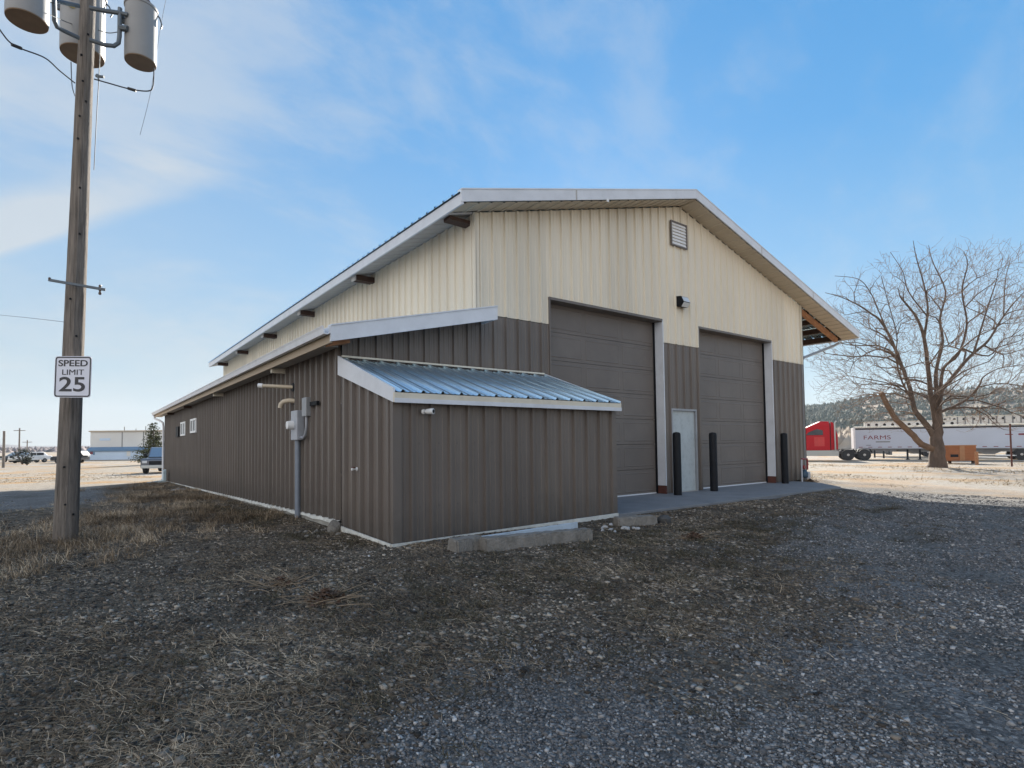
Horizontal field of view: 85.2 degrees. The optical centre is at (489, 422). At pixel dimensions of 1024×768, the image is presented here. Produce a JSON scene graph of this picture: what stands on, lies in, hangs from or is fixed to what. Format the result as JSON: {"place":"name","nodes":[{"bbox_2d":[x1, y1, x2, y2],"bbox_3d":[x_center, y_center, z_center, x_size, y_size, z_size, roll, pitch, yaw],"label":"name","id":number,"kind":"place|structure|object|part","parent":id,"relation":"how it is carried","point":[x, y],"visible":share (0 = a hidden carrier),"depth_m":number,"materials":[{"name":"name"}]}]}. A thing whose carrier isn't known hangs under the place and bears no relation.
{"place":"outdoors","nodes":[
{"label":"outdoors","id":0,"kind":"place"},
{"bbox_2d":[0,444,89,447],"bbox_3d":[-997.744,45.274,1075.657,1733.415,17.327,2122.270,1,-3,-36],"label":"hill","id":1,"kind":"structure","parent":0,"point":[12,446],"depth_m":825.93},
{"bbox_2d":[140,0,165,133],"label":"ground wire","id":2,"kind":"object","parent":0,"point":[152,80],"visible":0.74,"depth_m":9.77,"materials":[{"name":"grey metal"}]},
{"bbox_2d":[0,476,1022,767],"bbox_3d":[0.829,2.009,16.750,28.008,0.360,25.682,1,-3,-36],"label":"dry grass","id":3,"kind":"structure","parent":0,"point":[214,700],"depth_m":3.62,"materials":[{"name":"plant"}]},
{"bbox_2d":[0,450,1023,767],"bbox_3d":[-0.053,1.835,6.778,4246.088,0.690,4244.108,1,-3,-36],"label":"ground","id":4,"kind":"structure","parent":0,"point":[24,494],"depth_m":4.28,"materials":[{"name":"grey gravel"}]},
{"bbox_2d":[2,431,5,467],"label":"distant pole","id":5,"kind":"object","parent":4,"relation":"on","point":[3,454],"visible":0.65,"depth_m":57.97,"materials":[{"name":"brown wood"}]},
{"bbox_2d":[0,452,33,461],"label":"parked car","id":6,"kind":"object","parent":4,"relation":"on","point":[6,457],"visible":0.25,"depth_m":83.02,"materials":[{"name":"paint"}]},
{"bbox_2d":[14,428,25,450],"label":"distant pole","id":7,"kind":"object","parent":4,"relation":"on","point":[19,430],"visible":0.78,"depth_m":110.05,"materials":[{"name":"brown wood"}]},
{"bbox_2d":[12,449,34,463],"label":"shrub","id":8,"kind":"object","parent":4,"relation":"on","point":[17,455],"visible":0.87,"depth_m":69.85,"materials":[{"name":"green plant"}]},
{"bbox_2d":[23,457,31,464],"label":"shrub","id":9,"kind":"object","parent":4,"relation":"on","point":[26,461],"visible":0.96,"depth_m":65.97,"materials":[{"name":"green plant"}]},
{"bbox_2d":[8,452,50,462],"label":"parked car","id":10,"kind":"object","parent":4,"relation":"on","point":[41,456],"visible":0.67,"depth_m":78.34,"materials":[{"name":"white paint"}]},
{"bbox_2d":[0,446,89,452],"bbox_3d":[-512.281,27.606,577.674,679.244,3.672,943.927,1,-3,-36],"label":"bare woods","id":11,"kind":"object","parent":4,"relation":"on","point":[38,449],"visible":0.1,"depth_m":313.15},
{"bbox_2d":[50,450,89,462],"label":"parked car","id":12,"kind":"object","parent":4,"relation":"on","point":[84,454],"visible":0.27,"depth_m":73.93,"materials":[{"name":"paint"}]},
{"bbox_2d":[48,0,128,541],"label":"utility pole","id":13,"kind":"object","parent":4,"relation":"on","point":[67,496],"visible":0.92,"depth_m":8.35,"materials":[{"name":"brown wood"}]},
{"bbox_2d":[4,0,49,33],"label":"transformer","id":14,"kind":"object","parent":13,"relation":"attached to","point":[31,16],"visible":1,"depth_m":7.44,"materials":[{"name":"metal"}]},
{"bbox_2d":[0,29,74,82],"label":"power cable","id":15,"kind":"object","parent":13,"relation":"attached to","point":[16,46],"visible":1,"depth_m":7.56,"materials":[{"name":"black rubber"}]},
{"bbox_2d":[70,62,74,95],"bbox_3d":[-6.234,-5.145,8.319,0.221,0.613,0.029,-2,-3,37],"label":"ground wire","id":16,"kind":"object","parent":13,"relation":"attached to","point":[71,78],"visible":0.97,"depth_m":8.33,"materials":[{"name":"grey metal"}]},
{"bbox_2d":[54,356,91,397],"bbox_3d":[-5.937,-0.656,7.930,0.545,0.590,0.011,1,-2,3],"label":"speed limit sign","id":17,"kind":"object","parent":13,"relation":"attached to","point":[72,376],"visible":1,"depth_m":7.93,"materials":[{"name":"white metal"}]},
{"bbox_2d":[57,0,112,67],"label":"transformer","id":18,"kind":"object","parent":13,"relation":"attached to","point":[68,46],"visible":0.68,"depth_m":8.68,"materials":[{"name":"metal"}]},
{"bbox_2d":[94,0,101,168],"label":"ground wire","id":19,"kind":"object","parent":13,"relation":"attached to","point":[98,88],"visible":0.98,"depth_m":8.30,"materials":[{"name":"grey metal"}]},
{"bbox_2d":[94,68,154,91],"bbox_3d":[-5.485,-5.230,8.374,0.766,0.451,0.083,0,-2,-22],"label":"power cable","id":20,"kind":"object","parent":13,"relation":"attached to","point":[131,89],"visible":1,"depth_m":8.40,"materials":[{"name":"black rubber"}]},
{"bbox_2d":[122,0,162,71],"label":"transformer","id":21,"kind":"object","parent":13,"relation":"attached to","point":[140,42],"visible":0.98,"depth_m":8.46,"materials":[{"name":"metal"}]},
{"bbox_2d":[86,426,164,459],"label":"warehouse","id":22,"kind":"structure","parent":4,"relation":"on","point":[116,445],"depth_m":93.12,"materials":[{"name":"white metal"}]},
{"bbox_2d":[128,422,161,462],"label":"spruce tree","id":23,"kind":"object","parent":4,"relation":"on","point":[151,441],"visible":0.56,"depth_m":61.73,"materials":[{"name":"green plant"}]},
{"bbox_2d":[0,480,299,591],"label":"dry tufts","id":24,"kind":"object","parent":4,"relation":"on","point":[98,518],"visible":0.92,"depth_m":9.67,"materials":[{"name":"brown plant"}]},
{"bbox_2d":[140,447,161,473],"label":"pickup truck","id":25,"kind":"object","parent":4,"relation":"on","point":[153,459],"visible":0.41,"depth_m":40.23,"materials":[{"name":"silver metal"}]},
{"bbox_2d":[146,469,165,482],"bbox_3d":[-15.364,2.461,25.678,0.750,0.596,0.400,1,-3,-36],"label":"splash guard","id":26,"kind":"object","parent":4,"relation":"on","point":[163,475],"visible":0.74,"depth_m":25.69,"materials":[{"name":"plastic"}]},
{"bbox_2d":[222,567,342,593],"bbox_3d":[-1.998,1.513,5.314,0.846,0.174,0.901,-1,-2,18],"label":"weed pile","id":27,"kind":"object","parent":4,"relation":"on","point":[280,583],"visible":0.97,"depth_m":5.29,"materials":[{"name":"brown plant"}]},
{"bbox_2d":[271,580,374,608],"bbox_3d":[-1.389,1.442,4.722,0.819,0.263,0.806,1,-3,-36],"label":"weed pile","id":28,"kind":"object","parent":4,"relation":"on","point":[325,596],"visible":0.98,"depth_m":4.71,"materials":[{"name":"brown plant"}]},
{"bbox_2d":[327,519,341,532],"bbox_3d":[-2.393,1.629,8.592,0.206,0.279,0.228,0,-2,-7],"label":"stone","id":29,"kind":"object","parent":4,"relation":"on","point":[334,526],"visible":0.7,"depth_m":8.52,"materials":[{"name":"stone"}]},
{"bbox_2d":[447,535,480,552],"bbox_3d":[-0.286,1.500,6.859,0.439,0.190,0.244,1,-3,-39],"label":"concrete block","id":30,"kind":"object","parent":4,"relation":"on","point":[463,543],"depth_m":6.75,"materials":[{"name":"grey concrete"}]},
{"bbox_2d":[338,355,621,546],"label":"storage shed","id":31,"kind":"structure","parent":4,"relation":"on","point":[457,464],"depth_m":8.32,"materials":[{"name":"brown paint"}]},
{"bbox_2d":[421,408,434,413],"bbox_3d":[-0.835,-0.154,7.547,0.184,0.078,0.081,-2,-2,24],"label":"security camera","id":32,"kind":"object","parent":31,"relation":"attached to","point":[429,411],"visible":1,"depth_m":7.51,"materials":[{"name":"white plastic"}]},
{"bbox_2d":[151,188,859,525],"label":"metal building","id":33,"kind":"structure","parent":4,"relation":"on","point":[582,287],"depth_m":13.41,"materials":[{"name":"beige paint"}]},
{"bbox_2d":[180,421,185,435],"bbox_3d":[-12.438,0.245,22.589,0.044,0.560,1.300,1,-3,-36],"label":"window","id":34,"kind":"structure","parent":33,"relation":"in","point":[182,424],"depth_m":22.50,"materials":[{"name":"white plastic"}]},
{"bbox_2d":[190,418,196,432],"bbox_3d":[-10.905,0.108,20.493,0.044,0.520,1.300,1,-3,-36],"label":"window","id":35,"kind":"structure","parent":33,"relation":"in","point":[193,424],"depth_m":20.43,"materials":[{"name":"white plastic"}]},
{"bbox_2d":[257,383,293,390],"bbox_3d":[-4.136,-0.693,10.845,0.717,0.166,0.147,-1,-2,-1],"label":"vent pipe","id":36,"kind":"object","parent":33,"relation":"attached to","point":[262,385],"visible":0.91,"depth_m":10.81,"materials":[{"name":"plastic"}]},
{"bbox_2d":[278,398,293,407],"bbox_3d":[-3.891,-0.389,10.752,0.380,0.217,0.133,-1,-2,4],"label":"vent pipe","id":37,"kind":"object","parent":33,"relation":"attached to","point":[284,401],"visible":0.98,"depth_m":10.70,"materials":[{"name":"plastic"}]},
{"bbox_2d":[286,397,318,517],"bbox_3d":[-3.381,0.677,9.995,0.255,2.260,1.170,1,-3,-36],"label":"electric meter","id":38,"kind":"object","parent":33,"relation":"attached to","point":[295,425],"visible":0.98,"depth_m":10.28,"materials":[{"name":"grey metal"}]},
{"bbox_2d":[550,304,656,496],"bbox_3d":[2.606,-0.406,12.863,3.791,4.281,0.062,1,-3,-36],"label":"overhead door","id":39,"kind":"structure","parent":33,"relation":"in","point":[604,354],"depth_m":13.21,"materials":[{"name":"paint"}]},
{"bbox_2d":[676,296,689,307],"bbox_3d":[4.945,-3.091,14.225,0.320,0.288,0.249,1,-3,-36],"label":"wall light","id":40,"kind":"object","parent":33,"relation":"attached to","point":[682,302],"visible":1,"depth_m":14.14,"materials":[{"name":"black paint"}]},
{"bbox_2d":[673,411,696,491],"bbox_3d":[4.976,0.728,14.193,0.965,2.055,0.136,1,-3,-36],"label":"door","id":41,"kind":"structure","parent":33,"relation":"in","point":[683,421],"depth_m":14.29,"materials":[{"name":"grey paint"}]},
{"bbox_2d":[688,332,765,488],"bbox_3d":[6.899,-0.334,15.997,3.800,4.281,0.062,1,-3,-36],"label":"overhead door","id":42,"kind":"structure","parent":33,"relation":"in","point":[731,369],"depth_m":16.07,"materials":[{"name":"paint"}]},
{"bbox_2d":[484,522,577,535],"bbox_3d":[0.453,1.540,7.745,2.200,0.110,0.120,1,-3,-40],"label":"white plank","id":43,"kind":"object","parent":4,"relation":"on","point":[572,525],"visible":0.22,"depth_m":7.97,"materials":[{"name":"white wood"}]},
{"bbox_2d":[479,528,592,551],"bbox_3d":[0.624,1.500,7.114,1.595,0.200,0.226,0,-2,-26],"label":"parking block","id":44,"kind":"object","parent":4,"relation":"on","point":[509,541],"depth_m":6.99,"materials":[{"name":"concrete"}]},
{"bbox_2d":[613,514,656,525],"bbox_3d":[2.313,1.557,8.843,0.699,0.160,0.242,0,-2,-16],"label":"concrete block","id":45,"kind":"object","parent":4,"relation":"on","point":[634,520],"depth_m":8.75,"materials":[{"name":"grey concrete"}]},
{"bbox_2d":[657,515,670,523],"bbox_3d":[2.818,1.580,8.954,0.217,0.199,0.198,0,-2,-27],"label":"stone","id":46,"kind":"object","parent":4,"relation":"on","point":[664,519],"visible":0.76,"depth_m":8.88,"materials":[{"name":"grey stone"}]},
{"bbox_2d":[672,525,719,541],"bbox_3d":[2.759,1.491,7.488,0.635,0.140,0.674,-1,-2,21],"label":"weed pile","id":47,"kind":"object","parent":4,"relation":"on","point":[693,534],"visible":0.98,"depth_m":7.43,"materials":[{"name":"brown plant"}]},
{"bbox_2d":[617,481,840,515],"bbox_3d":[5.876,1.823,13.837,10.500,0.178,2.200,1,-3,-36],"label":"concrete apron","id":48,"kind":"object","parent":4,"relation":"on","point":[641,504],"visible":0.47,"depth_m":12.99,"materials":[{"name":"grey concrete"}]},
{"bbox_2d":[672,432,681,494],"bbox_3d":[4.507,1.025,13.357,0.190,1.608,0.190,1,-3,-36],"label":"bollard","id":49,"kind":"object","parent":48,"relation":"on","point":[677,471],"visible":0.87,"depth_m":13.28,"materials":[{"name":"black metal"}]},
{"bbox_2d":[709,432,717,490],"bbox_3d":[5.767,1.048,14.326,0.190,1.608,0.190,1,-3,-36],"label":"bollard","id":50,"kind":"object","parent":48,"relation":"on","point":[713,461],"visible":0.91,"depth_m":14.26,"materials":[{"name":"black metal"}]},
{"bbox_2d":[780,433,788,483],"bbox_3d":[8.828,1.102,16.647,0.190,1.608,0.190,1,-3,-36],"label":"bollard","id":51,"kind":"object","parent":48,"relation":"on","point":[784,458],"visible":0.92,"depth_m":16.58,"materials":[{"name":"black metal"}]},
{"bbox_2d":[800,458,810,481],"bbox_3d":[9.798,1.482,17.289,0.446,0.776,0.214,1,-3,-36],"label":"gas meter","id":52,"kind":"object","parent":48,"relation":"on","point":[805,474],"visible":0.98,"depth_m":17.18,"materials":[{"name":"grey metal"}]},
{"bbox_2d":[800,477,821,482],"bbox_3d":[9.918,1.783,17.365,0.737,0.206,0.904,-1,-2,0],"label":"weed pile","id":53,"kind":"object","parent":4,"relation":"on","point":[810,480],"visible":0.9,"depth_m":17.29,"materials":[{"name":"brown plant"}]},
{"bbox_2d":[813,426,868,450],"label":"bare woods","id":54,"kind":"object","parent":4,"relation":"on","point":[844,438],"visible":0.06,"depth_m":95.91,"materials":[{"name":"beige plant"}]},
{"bbox_2d":[806,421,891,459],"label":"semi truck","id":55,"kind":"object","parent":4,"relation":"on","point":[821,438],"visible":0.62,"depth_m":53.24,"materials":[{"name":"red paint"}]},
{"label":"side window","id":56,"kind":"part","parent":55,"relation":"part of","materials":[{"name":"grey glass"}]},
{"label":"locker door","id":57,"kind":"part","parent":55,"relation":"part of","materials":[{"name":"red metal"}]},
{"bbox_2d":[864,420,956,456],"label":"livestock trailer","id":58,"kind":"object","parent":4,"relation":"on","point":[883,423],"visible":0.24,"depth_m":62.81,"materials":[{"name":"metal"}]},
{"bbox_2d":[806,237,1023,467],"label":"bare tree","id":59,"kind":"object","parent":4,"relation":"on","point":[935,446],"visible":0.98,"depth_m":33.88,"materials":[{"name":"brown plant"}]},
{"bbox_2d":[851,423,1023,459],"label":"grain trailer","id":60,"kind":"object","parent":4,"relation":"on","point":[989,439],"visible":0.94,"depth_m":51.46,"materials":[{"name":"white paint"}]},
{"bbox_2d":[945,445,976,463],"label":"plywood bin","id":61,"kind":"object","parent":4,"relation":"on","point":[960,453],"visible":0.68,"depth_m":43.02,"materials":[{"name":"brown wood"}]},
{"bbox_2d":[974,452,978,464],"bbox_3d":[35.038,2.606,40.019,0.180,1.050,0.180,1,-3,-36],"label":"fence post","id":62,"kind":"object","parent":4,"relation":"on","point":[976,459],"visible":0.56,"depth_m":39.96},
{"bbox_2d":[943,414,1023,423],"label":"livestock trailer","id":63,"kind":"object","parent":4,"relation":"on","point":[1007,418],"visible":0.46,"depth_m":64.92,"materials":[{"name":"metal"}]},
{"bbox_2d":[1005,424,1012,466],"bbox_3d":[33.697,1.495,36.055,0.462,2.880,0.095,-1,-2,0],"label":"marker post","id":64,"kind":"object","parent":4,"relation":"on","point":[1010,436],"visible":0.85,"depth_m":36.04,"materials":[{"name":"metal"}]},
{"bbox_2d":[0,490,1023,767],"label":"loose gravel","id":65,"kind":"structure","parent":0,"point":[574,758],"depth_m":2.92,"materials":[{"name":"grey gravel"}]},
{"bbox_2d":[0,461,1023,512],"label":"yard grass","id":66,"kind":"structure","parent":0,"point":[855,476],"depth_m":27.16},
{"bbox_2d":[0,0,1023,445],"label":"sky","id":67,"kind":"structure","parent":0,"point":[280,143],"materials":[{"name":"blue"}]},
{"bbox_2d":[807,389,1023,426],"bbox_3d":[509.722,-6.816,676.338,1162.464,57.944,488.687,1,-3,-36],"label":"hill","id":68,"kind":"structure","parent":0,"point":[970,404],"depth_m":416.53,"materials":[{"name":"green plant"}]},
{"bbox_2d":[805,385,1023,429],"bbox_3d":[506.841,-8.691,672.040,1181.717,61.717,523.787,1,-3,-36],"label":"hillside woods","id":69,"kind":"object","parent":68,"relation":"on","point":[824,411],"visible":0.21,"depth_m":409.92,"materials":[{"name":"green plant"}]}
]}

